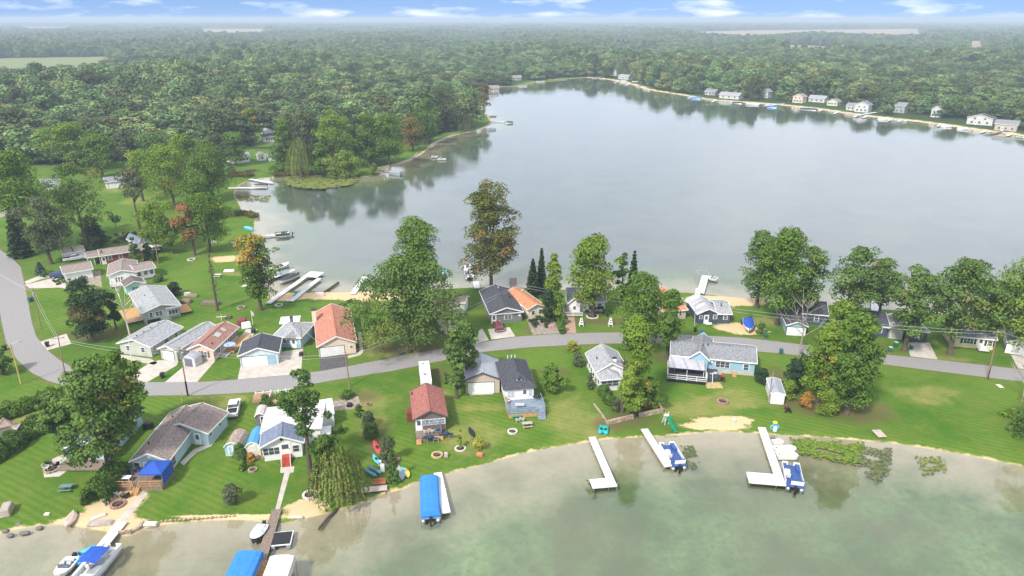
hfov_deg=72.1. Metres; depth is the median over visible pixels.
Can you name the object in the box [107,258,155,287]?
white ranch house
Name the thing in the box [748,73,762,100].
woodland tree
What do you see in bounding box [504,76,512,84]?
woodland tree
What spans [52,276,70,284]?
shrub
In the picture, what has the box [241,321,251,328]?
garden cabinet
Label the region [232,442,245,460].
shrub
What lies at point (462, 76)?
woodland tree
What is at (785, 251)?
tree
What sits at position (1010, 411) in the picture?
shrub
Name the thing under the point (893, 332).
navy garage
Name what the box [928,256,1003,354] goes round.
tree
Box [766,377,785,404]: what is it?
metal shed
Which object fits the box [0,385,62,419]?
hedge
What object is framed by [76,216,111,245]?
tree
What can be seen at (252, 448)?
door
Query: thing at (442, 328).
lean garage
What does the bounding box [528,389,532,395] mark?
window
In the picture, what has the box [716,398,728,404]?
fire pit
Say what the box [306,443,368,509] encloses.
tree
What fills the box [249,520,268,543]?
motor boat
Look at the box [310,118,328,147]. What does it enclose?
woodland tree
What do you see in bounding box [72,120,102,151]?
woodland tree
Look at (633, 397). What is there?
tree
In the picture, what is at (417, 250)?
tree
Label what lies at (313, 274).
dock
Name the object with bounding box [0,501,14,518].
boulder
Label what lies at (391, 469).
tree
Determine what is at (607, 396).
shrub
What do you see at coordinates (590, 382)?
shrub
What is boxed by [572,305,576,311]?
door
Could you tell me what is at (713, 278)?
motor boat
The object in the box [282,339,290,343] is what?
window
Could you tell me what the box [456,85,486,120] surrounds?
woodland tree
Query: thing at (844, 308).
tree
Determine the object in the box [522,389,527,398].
door
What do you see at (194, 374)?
driveway
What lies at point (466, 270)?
pontoon boat
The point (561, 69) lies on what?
woodland tree
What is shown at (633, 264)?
tree
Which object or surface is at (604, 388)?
shrub
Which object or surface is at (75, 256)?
pickup truck
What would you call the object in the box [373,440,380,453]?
kayak
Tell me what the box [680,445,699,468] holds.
lily pads
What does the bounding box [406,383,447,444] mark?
brown cottage
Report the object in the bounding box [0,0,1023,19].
sky
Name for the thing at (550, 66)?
woodland tree
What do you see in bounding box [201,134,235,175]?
tree
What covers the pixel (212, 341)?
skylight house
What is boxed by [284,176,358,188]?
lily pads
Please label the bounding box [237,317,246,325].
maroon tarp
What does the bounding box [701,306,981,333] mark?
power line
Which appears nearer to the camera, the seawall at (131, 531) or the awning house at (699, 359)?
the seawall at (131, 531)
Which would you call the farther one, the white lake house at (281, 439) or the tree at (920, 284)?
the tree at (920, 284)
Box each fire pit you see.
[43,465,59,473]
[109,499,125,509]
[236,305,245,309]
[302,489,317,499]
[431,451,442,458]
[507,428,517,434]
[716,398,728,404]
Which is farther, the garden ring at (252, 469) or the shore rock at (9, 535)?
the garden ring at (252, 469)
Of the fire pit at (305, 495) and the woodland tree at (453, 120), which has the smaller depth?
the fire pit at (305, 495)
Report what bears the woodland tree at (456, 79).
on the ground at (520, 502)
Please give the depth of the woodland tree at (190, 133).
371.20 m
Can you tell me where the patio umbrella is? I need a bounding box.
[223,342,235,351]
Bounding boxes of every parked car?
[49,271,63,278]
[492,321,503,331]
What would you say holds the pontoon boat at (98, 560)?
on the pond water
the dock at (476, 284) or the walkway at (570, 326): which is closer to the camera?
the walkway at (570, 326)
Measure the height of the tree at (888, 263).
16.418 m
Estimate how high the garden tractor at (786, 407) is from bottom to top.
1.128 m
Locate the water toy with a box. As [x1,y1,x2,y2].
[770,421,779,431]
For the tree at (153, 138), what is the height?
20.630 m
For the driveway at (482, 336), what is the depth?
156.16 m
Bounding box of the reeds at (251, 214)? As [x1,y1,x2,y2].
[234,209,258,217]
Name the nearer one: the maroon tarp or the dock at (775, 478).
the dock at (775, 478)
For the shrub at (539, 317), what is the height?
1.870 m
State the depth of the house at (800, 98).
586.40 m
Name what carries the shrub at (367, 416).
on the ground at (520, 502)
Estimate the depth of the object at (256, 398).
129.65 m
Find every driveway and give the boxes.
[25,277,65,287]
[41,334,70,349]
[134,360,177,381]
[166,361,214,381]
[238,349,302,378]
[320,355,348,370]
[476,329,488,342]
[908,342,936,358]
[1011,355,1023,368]
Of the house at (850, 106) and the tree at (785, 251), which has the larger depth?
the house at (850, 106)
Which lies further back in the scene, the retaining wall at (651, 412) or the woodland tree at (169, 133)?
the woodland tree at (169, 133)
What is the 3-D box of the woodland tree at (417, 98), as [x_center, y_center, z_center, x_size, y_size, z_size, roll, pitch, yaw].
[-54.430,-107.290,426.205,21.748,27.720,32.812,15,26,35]
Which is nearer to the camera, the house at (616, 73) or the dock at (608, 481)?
the dock at (608, 481)
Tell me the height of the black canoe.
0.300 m
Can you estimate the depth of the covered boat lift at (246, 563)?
88.11 m
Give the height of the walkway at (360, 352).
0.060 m
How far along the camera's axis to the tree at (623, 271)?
172.25 m
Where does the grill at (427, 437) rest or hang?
on the ground at (520, 502)
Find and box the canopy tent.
[138,460,173,485]
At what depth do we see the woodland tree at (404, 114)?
401.69 m
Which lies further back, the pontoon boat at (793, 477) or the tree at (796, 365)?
the tree at (796, 365)
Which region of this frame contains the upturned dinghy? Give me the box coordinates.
[223,269,234,271]
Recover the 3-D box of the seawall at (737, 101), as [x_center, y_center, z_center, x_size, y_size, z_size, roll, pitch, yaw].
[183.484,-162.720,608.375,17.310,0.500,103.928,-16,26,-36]
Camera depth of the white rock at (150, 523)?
97.88 m
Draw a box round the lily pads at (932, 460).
[914,455,946,474]
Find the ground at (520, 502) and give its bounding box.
[0,20,1023,575]
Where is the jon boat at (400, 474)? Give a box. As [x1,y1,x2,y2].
[397,465,403,480]
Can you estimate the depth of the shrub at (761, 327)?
156.63 m
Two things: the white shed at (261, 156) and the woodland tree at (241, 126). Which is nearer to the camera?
the white shed at (261, 156)
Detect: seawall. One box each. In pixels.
[118,521,143,535]
[379,153,417,167]
[427,133,454,148]
[682,94,783,104]
[785,104,887,117]
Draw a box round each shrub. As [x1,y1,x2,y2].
[0,400,20,417]
[23,395,41,410]
[39,270,50,276]
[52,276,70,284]
[80,236,109,249]
[107,231,139,242]
[152,274,163,282]
[167,281,181,295]
[221,483,242,505]
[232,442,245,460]
[239,459,247,470]
[246,452,255,462]
[257,394,274,406]
[333,423,344,433]
[339,389,353,399]
[353,404,363,417]
[361,411,374,428]
[362,421,378,439]
[370,163,377,173]
[379,436,397,467]
[392,469,400,484]
[441,372,449,383]
[472,437,487,450]
[528,315,549,327]
[557,321,565,333]
[560,313,567,324]
[565,339,578,351]
[572,351,582,365]
[585,306,611,316]
[586,372,593,389]
[597,384,610,396]
[601,392,616,405]
[611,399,620,410]
[754,367,769,385]
[755,321,766,333]
[783,379,798,400]
[799,391,813,408]
[815,388,840,416]
[997,406,1019,419]
[1005,411,1023,439]
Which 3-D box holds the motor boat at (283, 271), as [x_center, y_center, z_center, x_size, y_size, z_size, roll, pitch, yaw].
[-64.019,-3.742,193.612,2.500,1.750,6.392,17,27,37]
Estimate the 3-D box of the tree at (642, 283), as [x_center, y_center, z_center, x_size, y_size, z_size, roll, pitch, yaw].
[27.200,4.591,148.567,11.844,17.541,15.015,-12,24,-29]
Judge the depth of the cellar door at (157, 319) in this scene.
163.03 m
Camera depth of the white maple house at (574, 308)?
168.78 m
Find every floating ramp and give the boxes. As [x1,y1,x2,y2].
[770,438,783,444]
[772,445,796,451]
[775,451,798,459]
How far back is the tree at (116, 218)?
235.74 m
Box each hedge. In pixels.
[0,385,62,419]
[0,408,44,462]
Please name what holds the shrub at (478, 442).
on the ground at (520, 502)
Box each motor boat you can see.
[54,552,78,575]
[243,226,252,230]
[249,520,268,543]
[253,183,267,186]
[270,262,288,271]
[271,269,288,276]
[279,272,299,283]
[708,275,717,281]
[743,317,754,330]
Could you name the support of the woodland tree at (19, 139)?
on the ground at (520, 502)
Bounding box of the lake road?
[0,250,1023,395]
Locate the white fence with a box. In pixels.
[255,388,293,394]
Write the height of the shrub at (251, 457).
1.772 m
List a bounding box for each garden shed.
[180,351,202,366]
[223,428,248,455]
[244,426,261,458]
[254,404,266,425]
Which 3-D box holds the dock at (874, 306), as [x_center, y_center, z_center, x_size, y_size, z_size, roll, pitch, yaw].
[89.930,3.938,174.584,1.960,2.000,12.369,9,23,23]
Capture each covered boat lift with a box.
[225,550,265,575]
[263,554,297,575]
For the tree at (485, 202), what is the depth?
176.27 m
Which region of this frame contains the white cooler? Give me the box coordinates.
[380,464,384,471]
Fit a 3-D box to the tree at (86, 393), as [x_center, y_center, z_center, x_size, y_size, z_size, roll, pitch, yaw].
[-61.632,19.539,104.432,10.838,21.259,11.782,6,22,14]
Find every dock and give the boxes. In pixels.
[70,522,127,575]
[229,186,266,190]
[248,179,273,182]
[256,560,266,575]
[259,509,281,562]
[266,271,323,303]
[272,269,295,278]
[289,278,321,301]
[350,276,367,293]
[433,472,450,518]
[473,281,480,288]
[509,277,516,287]
[588,437,617,492]
[641,428,671,468]
[698,275,708,293]
[746,427,785,491]
[871,296,878,310]
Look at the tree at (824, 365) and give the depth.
125.30 m
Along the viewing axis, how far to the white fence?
131.39 m
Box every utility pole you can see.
[27,288,41,328]
[51,335,65,379]
[173,347,188,395]
[339,351,350,386]
[986,329,1002,379]
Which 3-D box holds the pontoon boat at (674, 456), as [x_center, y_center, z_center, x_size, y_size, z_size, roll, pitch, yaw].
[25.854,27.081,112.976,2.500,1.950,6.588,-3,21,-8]
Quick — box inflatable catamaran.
[364,465,381,476]
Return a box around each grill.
[127,466,142,474]
[423,435,437,443]
[439,431,452,437]
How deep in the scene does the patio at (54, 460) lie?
111.38 m
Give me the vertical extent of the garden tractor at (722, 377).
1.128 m
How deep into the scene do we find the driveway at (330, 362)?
144.37 m
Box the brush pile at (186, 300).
[180,298,192,303]
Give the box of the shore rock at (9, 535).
[6,533,13,537]
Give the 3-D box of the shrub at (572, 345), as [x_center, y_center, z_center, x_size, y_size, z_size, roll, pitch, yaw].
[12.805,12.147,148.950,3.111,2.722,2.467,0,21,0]
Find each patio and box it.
[43,455,66,476]
[67,270,101,286]
[242,329,256,337]
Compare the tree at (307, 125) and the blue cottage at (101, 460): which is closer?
the blue cottage at (101, 460)
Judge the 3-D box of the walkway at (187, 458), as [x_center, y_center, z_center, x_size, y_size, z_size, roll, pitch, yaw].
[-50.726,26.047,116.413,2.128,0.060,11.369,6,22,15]
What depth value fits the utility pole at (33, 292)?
157.64 m
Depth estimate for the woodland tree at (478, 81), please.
714.07 m
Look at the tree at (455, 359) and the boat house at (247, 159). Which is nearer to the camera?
the tree at (455, 359)
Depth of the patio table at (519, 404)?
125.40 m
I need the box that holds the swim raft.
[271,531,293,550]
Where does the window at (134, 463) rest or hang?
in the lake house at (175, 434)
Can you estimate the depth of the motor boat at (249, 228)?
234.36 m
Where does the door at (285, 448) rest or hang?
in the white lake house at (281, 439)
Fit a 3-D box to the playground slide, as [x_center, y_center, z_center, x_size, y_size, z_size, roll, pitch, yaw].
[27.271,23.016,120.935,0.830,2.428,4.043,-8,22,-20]
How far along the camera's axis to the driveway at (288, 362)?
142.10 m
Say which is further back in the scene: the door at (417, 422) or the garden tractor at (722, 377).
the garden tractor at (722, 377)
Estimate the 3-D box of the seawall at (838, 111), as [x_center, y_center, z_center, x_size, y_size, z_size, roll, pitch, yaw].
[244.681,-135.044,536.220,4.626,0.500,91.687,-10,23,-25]
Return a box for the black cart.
[143,421,153,429]
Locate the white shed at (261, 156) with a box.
[256,151,265,160]
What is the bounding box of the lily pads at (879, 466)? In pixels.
[855,446,892,482]
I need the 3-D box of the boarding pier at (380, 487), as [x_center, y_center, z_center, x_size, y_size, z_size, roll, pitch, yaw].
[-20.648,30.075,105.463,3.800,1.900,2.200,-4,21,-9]
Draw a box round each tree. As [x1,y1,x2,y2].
[0,150,56,247]
[0,156,29,191]
[0,348,13,374]
[1,124,39,163]
[3,195,73,264]
[5,202,34,258]
[28,121,109,173]
[29,128,51,160]
[32,162,111,251]
[33,391,74,453]
[34,262,45,275]
[44,353,144,477]
[49,130,106,164]
[63,275,110,341]
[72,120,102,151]
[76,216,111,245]
[77,133,124,176]
[79,456,130,505]
[91,274,146,334]
[97,349,148,437]
[100,127,129,159]
[104,292,121,329]
[106,129,149,160]
[107,213,120,226]
[114,168,146,230]
[123,148,155,200]
[127,143,206,208]
[128,237,141,261]
[129,199,179,251]
[132,130,170,176]
[135,122,165,140]
[142,242,151,261]
[151,247,158,262]
[158,220,181,253]
[159,131,187,150]
[167,133,199,164]
[168,202,203,255]
[176,192,234,251]
[179,169,214,220]
[184,129,202,149]
[187,140,236,196]
[194,110,231,145]
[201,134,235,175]
[206,244,219,310]
[220,131,247,165]
[228,120,259,145]
[233,233,282,310]
[240,107,262,143]
[266,143,289,173]
[271,114,292,135]
[272,119,296,165]
[273,368,331,474]
[284,136,315,177]
[285,107,319,163]
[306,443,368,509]
[307,433,344,471]
[310,108,357,168]
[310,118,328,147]
[312,141,327,177]
[321,150,366,178]
[340,253,467,354]
[342,106,364,123]
[346,116,373,156]
[352,111,378,139]
[353,113,381,165]
[371,113,406,166]
[374,111,399,138]
[386,451,395,482]
[388,103,413,134]
[388,215,440,299]
[389,101,424,132]
[395,109,415,137]
[396,111,424,150]
[406,88,442,128]
[410,97,439,143]
[425,104,449,131]
[429,85,466,131]
[431,81,465,92]
[436,74,451,80]
[441,114,452,132]
[442,94,464,124]
[442,327,467,398]
[448,77,462,83]
[448,97,482,126]
[449,81,462,89]
[454,73,471,85]
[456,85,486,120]
[456,429,461,448]
[457,115,475,131]
[457,178,521,285]
[457,320,478,370]
[471,74,484,87]
[477,83,491,116]
[485,77,500,84]
[498,77,505,85]
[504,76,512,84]
[524,71,531,79]
[525,259,541,297]
[529,67,545,79]
[537,248,546,292]
[539,362,569,392]
[541,253,563,315]
[541,289,556,320]
[542,63,557,74]
[544,69,553,78]
[556,65,568,76]
[564,66,574,76]
[565,232,623,316]
[568,64,576,73]
[574,66,585,75]
[585,63,594,75]
[598,59,610,76]
[601,64,613,77]
[610,270,664,346]
[611,252,628,301]
[617,313,652,414]
[619,331,632,412]
[626,251,637,298]
[632,59,646,79]
[632,60,639,80]
[637,68,647,81]
[640,68,646,83]
[642,376,669,409]
[644,68,654,85]
[645,63,657,85]
[652,64,672,88]
[655,72,674,89]
[657,288,685,358]
[671,77,690,92]
[673,67,689,91]
[685,72,701,93]
[738,229,788,308]
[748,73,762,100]
[755,225,813,325]
[768,374,773,401]
[781,352,810,391]
[783,289,831,354]
[788,245,833,309]
[799,322,845,403]
[824,298,856,338]
[828,246,888,315]
[829,311,887,415]
[863,257,908,310]
[878,92,898,114]
[885,263,946,351]
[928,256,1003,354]
[971,279,1023,333]
[985,256,1023,349]
[1010,361,1023,402]
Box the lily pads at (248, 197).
[236,194,269,201]
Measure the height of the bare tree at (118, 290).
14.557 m
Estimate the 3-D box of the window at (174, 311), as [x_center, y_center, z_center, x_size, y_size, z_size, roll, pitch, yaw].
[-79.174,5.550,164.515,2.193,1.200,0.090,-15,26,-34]
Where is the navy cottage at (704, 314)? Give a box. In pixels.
[685,293,732,324]
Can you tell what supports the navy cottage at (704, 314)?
on the ground at (520, 502)
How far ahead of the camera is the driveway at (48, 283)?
186.66 m
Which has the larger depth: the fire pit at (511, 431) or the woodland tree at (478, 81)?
the woodland tree at (478, 81)
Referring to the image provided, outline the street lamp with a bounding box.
[10,340,21,383]
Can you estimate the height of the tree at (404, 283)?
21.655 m
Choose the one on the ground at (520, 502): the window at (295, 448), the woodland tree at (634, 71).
the woodland tree at (634, 71)
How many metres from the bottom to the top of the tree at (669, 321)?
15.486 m
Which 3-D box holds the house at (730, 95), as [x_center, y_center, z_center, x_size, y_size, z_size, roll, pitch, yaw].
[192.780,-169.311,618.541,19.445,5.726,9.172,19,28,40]
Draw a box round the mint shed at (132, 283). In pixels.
[120,275,145,294]
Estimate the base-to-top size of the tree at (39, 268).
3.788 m
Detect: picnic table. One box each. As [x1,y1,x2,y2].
[57,483,74,492]
[521,421,532,428]
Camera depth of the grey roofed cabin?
289.63 m
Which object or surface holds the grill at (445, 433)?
on the ground at (520, 502)
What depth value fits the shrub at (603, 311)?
167.91 m
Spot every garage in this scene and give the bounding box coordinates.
[0,418,19,435]
[60,245,84,256]
[60,261,92,281]
[103,176,128,188]
[158,321,214,360]
[237,333,282,366]
[438,315,457,333]
[464,352,499,394]
[886,313,930,341]
[1003,326,1023,355]
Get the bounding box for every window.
[133,462,140,466]
[155,310,162,316]
[168,308,178,314]
[172,456,176,464]
[262,446,280,455]
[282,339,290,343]
[292,444,299,451]
[504,315,511,319]
[507,391,514,397]
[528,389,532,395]
[601,381,611,386]
[612,380,618,385]
[715,361,730,367]
[743,364,749,370]
[963,338,974,343]
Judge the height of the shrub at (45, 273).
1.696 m
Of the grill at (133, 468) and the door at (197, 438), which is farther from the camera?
the door at (197, 438)
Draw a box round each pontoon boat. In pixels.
[73,542,122,575]
[275,231,292,237]
[388,171,402,175]
[420,474,440,526]
[463,265,473,279]
[659,441,686,473]
[781,461,803,494]
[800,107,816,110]
[956,127,967,129]
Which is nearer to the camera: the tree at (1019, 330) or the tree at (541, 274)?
the tree at (1019, 330)
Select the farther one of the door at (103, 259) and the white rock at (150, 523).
the door at (103, 259)
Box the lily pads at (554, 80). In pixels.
[543,79,566,82]
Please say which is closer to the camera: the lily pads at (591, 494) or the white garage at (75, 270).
the lily pads at (591, 494)
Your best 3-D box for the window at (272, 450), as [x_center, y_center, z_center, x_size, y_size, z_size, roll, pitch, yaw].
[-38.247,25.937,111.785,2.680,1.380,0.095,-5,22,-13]
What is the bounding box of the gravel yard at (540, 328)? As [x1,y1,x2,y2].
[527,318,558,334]
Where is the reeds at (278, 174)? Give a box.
[273,169,364,176]
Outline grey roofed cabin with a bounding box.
[40,177,59,189]
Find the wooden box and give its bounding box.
[476,452,483,456]
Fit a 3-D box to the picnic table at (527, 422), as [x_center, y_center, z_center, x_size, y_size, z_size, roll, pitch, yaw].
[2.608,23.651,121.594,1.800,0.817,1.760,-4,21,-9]
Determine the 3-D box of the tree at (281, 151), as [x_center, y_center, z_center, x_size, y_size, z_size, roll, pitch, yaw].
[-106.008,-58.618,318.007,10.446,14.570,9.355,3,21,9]
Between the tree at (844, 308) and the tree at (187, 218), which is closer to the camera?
the tree at (844, 308)
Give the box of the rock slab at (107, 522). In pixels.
[86,519,114,526]
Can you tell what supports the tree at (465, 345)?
on the ground at (520, 502)
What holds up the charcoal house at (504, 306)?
on the ground at (520, 502)
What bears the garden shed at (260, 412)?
on the ground at (520, 502)
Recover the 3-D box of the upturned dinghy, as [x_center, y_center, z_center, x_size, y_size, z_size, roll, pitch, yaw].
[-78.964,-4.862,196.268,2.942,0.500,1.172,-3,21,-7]
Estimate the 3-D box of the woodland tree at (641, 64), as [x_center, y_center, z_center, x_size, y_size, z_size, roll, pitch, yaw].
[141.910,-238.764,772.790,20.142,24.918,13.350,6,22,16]
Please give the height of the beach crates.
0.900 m
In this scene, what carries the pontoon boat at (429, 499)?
on the pond water
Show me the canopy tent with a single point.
(164, 469)
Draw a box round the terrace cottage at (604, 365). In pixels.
[585,344,623,390]
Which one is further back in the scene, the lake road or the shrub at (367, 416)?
the lake road
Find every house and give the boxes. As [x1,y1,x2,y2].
[84,243,143,264]
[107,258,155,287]
[113,402,228,495]
[116,320,183,356]
[119,285,191,323]
[126,233,166,252]
[186,321,250,360]
[226,152,250,163]
[259,398,334,467]
[260,128,273,141]
[273,316,314,347]
[311,303,356,356]
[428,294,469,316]
[479,284,523,323]
[488,85,498,91]
[495,355,545,419]
[508,287,544,318]
[512,75,521,79]
[563,287,606,315]
[611,69,620,75]
[618,74,632,79]
[654,286,688,318]
[667,332,757,384]
[704,88,719,95]
[719,91,743,99]
[759,88,772,97]
[775,300,828,335]
[792,93,807,102]
[808,95,828,102]
[826,98,841,105]
[846,102,856,110]
[854,101,872,112]
[855,310,889,336]
[893,102,908,112]
[930,105,944,117]
[942,322,997,351]
[966,113,995,125]
[994,119,1019,131]
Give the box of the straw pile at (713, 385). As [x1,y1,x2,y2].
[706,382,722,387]
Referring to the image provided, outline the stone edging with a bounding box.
[593,403,606,423]
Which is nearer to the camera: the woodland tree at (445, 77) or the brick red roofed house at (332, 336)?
the brick red roofed house at (332, 336)
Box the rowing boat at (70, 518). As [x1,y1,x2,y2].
[63,509,76,526]
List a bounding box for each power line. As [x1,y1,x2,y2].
[186,352,342,359]
[698,303,996,331]
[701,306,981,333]
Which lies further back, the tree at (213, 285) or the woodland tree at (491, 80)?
the woodland tree at (491, 80)
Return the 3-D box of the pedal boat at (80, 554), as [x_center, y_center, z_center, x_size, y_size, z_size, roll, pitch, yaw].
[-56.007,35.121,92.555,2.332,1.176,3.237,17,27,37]
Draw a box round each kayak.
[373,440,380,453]
[373,454,379,463]
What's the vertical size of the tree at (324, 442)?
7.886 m
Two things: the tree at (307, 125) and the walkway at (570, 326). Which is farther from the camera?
the tree at (307, 125)
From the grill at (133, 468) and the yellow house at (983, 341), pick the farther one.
the yellow house at (983, 341)
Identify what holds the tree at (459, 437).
on the tree ring at (458, 449)
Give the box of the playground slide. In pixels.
[662,412,677,432]
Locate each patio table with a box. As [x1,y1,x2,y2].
[121,475,131,482]
[515,403,523,407]
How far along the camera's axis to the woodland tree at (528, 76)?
800.87 m
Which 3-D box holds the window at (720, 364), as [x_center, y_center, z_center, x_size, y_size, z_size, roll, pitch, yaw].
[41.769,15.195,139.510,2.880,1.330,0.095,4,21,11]
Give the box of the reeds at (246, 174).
[228,171,254,177]
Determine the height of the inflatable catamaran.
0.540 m
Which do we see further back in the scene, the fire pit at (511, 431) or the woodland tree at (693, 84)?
the woodland tree at (693, 84)
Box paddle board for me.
[404,468,409,476]
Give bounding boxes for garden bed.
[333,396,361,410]
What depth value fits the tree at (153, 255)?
202.16 m
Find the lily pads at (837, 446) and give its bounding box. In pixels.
[789,437,867,464]
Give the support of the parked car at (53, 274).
on the driveway at (48, 283)
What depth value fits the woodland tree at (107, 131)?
348.99 m
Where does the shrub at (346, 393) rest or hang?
on the ground at (520, 502)
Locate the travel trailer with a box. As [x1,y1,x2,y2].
[419,361,431,384]
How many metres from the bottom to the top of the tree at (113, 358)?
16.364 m
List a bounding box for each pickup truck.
[62,253,85,261]
[227,398,240,417]
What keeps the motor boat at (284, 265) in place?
on the lake water
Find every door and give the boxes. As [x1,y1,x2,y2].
[101,257,106,263]
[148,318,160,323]
[184,359,192,366]
[193,433,201,444]
[227,446,232,455]
[248,445,256,455]
[278,442,291,454]
[291,339,296,347]
[415,419,422,430]
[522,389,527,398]
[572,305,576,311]
[703,315,708,323]
[772,394,782,404]
[977,339,984,346]
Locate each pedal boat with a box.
[76,545,95,566]
[598,425,608,434]
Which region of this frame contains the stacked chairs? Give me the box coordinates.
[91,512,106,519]
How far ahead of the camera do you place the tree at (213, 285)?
167.22 m
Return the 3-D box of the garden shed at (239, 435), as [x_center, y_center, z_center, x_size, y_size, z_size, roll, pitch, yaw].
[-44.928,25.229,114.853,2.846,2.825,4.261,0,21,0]
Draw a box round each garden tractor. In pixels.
[719,374,724,381]
[784,404,791,412]
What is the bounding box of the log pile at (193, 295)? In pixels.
[186,294,199,297]
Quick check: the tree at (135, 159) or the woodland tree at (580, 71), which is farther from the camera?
the woodland tree at (580, 71)
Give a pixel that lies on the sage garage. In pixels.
(187, 339)
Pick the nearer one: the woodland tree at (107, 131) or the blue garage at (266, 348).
the blue garage at (266, 348)
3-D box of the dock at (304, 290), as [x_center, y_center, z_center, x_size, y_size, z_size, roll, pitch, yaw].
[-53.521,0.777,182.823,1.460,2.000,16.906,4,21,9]
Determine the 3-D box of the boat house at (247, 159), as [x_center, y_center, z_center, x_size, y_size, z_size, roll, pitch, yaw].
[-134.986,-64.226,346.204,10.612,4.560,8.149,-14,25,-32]
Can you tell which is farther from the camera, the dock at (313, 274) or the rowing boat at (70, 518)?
the dock at (313, 274)
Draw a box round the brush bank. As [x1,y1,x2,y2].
[200,300,221,305]
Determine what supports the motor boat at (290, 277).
on the lake water
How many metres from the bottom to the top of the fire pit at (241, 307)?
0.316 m
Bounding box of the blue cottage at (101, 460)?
[56,409,143,470]
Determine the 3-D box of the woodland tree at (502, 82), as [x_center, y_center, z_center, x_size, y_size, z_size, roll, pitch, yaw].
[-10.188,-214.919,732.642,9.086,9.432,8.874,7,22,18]
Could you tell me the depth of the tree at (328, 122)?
324.11 m
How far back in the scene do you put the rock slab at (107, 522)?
98.15 m
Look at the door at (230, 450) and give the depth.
113.07 m
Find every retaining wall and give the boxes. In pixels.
[607,414,633,424]
[639,408,663,417]
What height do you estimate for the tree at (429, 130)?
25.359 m
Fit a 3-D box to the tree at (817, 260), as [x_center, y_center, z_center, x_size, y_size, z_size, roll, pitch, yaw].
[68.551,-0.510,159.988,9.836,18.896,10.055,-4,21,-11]
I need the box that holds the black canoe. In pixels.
[468,427,474,436]
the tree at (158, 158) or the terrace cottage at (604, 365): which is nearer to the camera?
the terrace cottage at (604, 365)
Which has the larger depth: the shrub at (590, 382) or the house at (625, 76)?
the house at (625, 76)
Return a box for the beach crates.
[314,292,324,295]
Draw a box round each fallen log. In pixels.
[318,508,337,530]
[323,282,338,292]
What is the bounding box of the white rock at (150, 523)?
[143,521,158,525]
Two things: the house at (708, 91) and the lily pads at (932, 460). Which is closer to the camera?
the lily pads at (932, 460)
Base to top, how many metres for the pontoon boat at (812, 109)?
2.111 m
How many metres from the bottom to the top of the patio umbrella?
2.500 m
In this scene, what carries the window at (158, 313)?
in the grey green house at (153, 303)
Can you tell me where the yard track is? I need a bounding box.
[25,275,48,283]
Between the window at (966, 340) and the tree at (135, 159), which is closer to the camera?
the window at (966, 340)
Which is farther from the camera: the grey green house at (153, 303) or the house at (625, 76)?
the house at (625, 76)
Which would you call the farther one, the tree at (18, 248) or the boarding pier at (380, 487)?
the tree at (18, 248)
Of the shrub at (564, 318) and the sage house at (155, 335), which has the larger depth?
the shrub at (564, 318)
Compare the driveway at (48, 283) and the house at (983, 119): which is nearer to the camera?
the driveway at (48, 283)
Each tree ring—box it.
[454,445,465,451]
[586,314,598,318]
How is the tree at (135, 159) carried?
on the ground at (520, 502)
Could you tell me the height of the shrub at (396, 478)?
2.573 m
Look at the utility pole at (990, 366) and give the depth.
135.70 m
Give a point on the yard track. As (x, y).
(34, 279)
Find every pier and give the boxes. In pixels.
[361,478,386,492]
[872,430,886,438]
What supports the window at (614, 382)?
in the terrace cottage at (604, 365)
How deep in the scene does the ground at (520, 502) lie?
127.07 m
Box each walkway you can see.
[117,493,147,520]
[121,355,156,364]
[180,435,219,464]
[275,466,293,508]
[348,332,362,357]
[564,308,575,332]
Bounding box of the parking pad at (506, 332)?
[488,327,514,338]
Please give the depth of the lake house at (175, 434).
114.09 m
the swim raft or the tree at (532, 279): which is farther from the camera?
the tree at (532, 279)
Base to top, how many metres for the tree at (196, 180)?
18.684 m
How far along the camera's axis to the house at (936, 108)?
500.27 m
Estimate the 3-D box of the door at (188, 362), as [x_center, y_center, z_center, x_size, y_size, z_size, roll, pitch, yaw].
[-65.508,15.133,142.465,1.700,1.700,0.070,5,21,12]
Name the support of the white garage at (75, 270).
on the ground at (520, 502)
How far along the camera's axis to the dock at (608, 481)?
108.87 m
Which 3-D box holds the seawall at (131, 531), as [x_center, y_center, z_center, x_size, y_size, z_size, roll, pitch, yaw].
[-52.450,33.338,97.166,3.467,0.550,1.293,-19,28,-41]
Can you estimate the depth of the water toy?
120.00 m
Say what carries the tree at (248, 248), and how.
on the ground at (520, 502)
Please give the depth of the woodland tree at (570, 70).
841.33 m
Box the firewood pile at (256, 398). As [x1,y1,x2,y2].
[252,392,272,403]
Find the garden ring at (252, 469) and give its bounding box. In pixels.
[248,466,256,472]

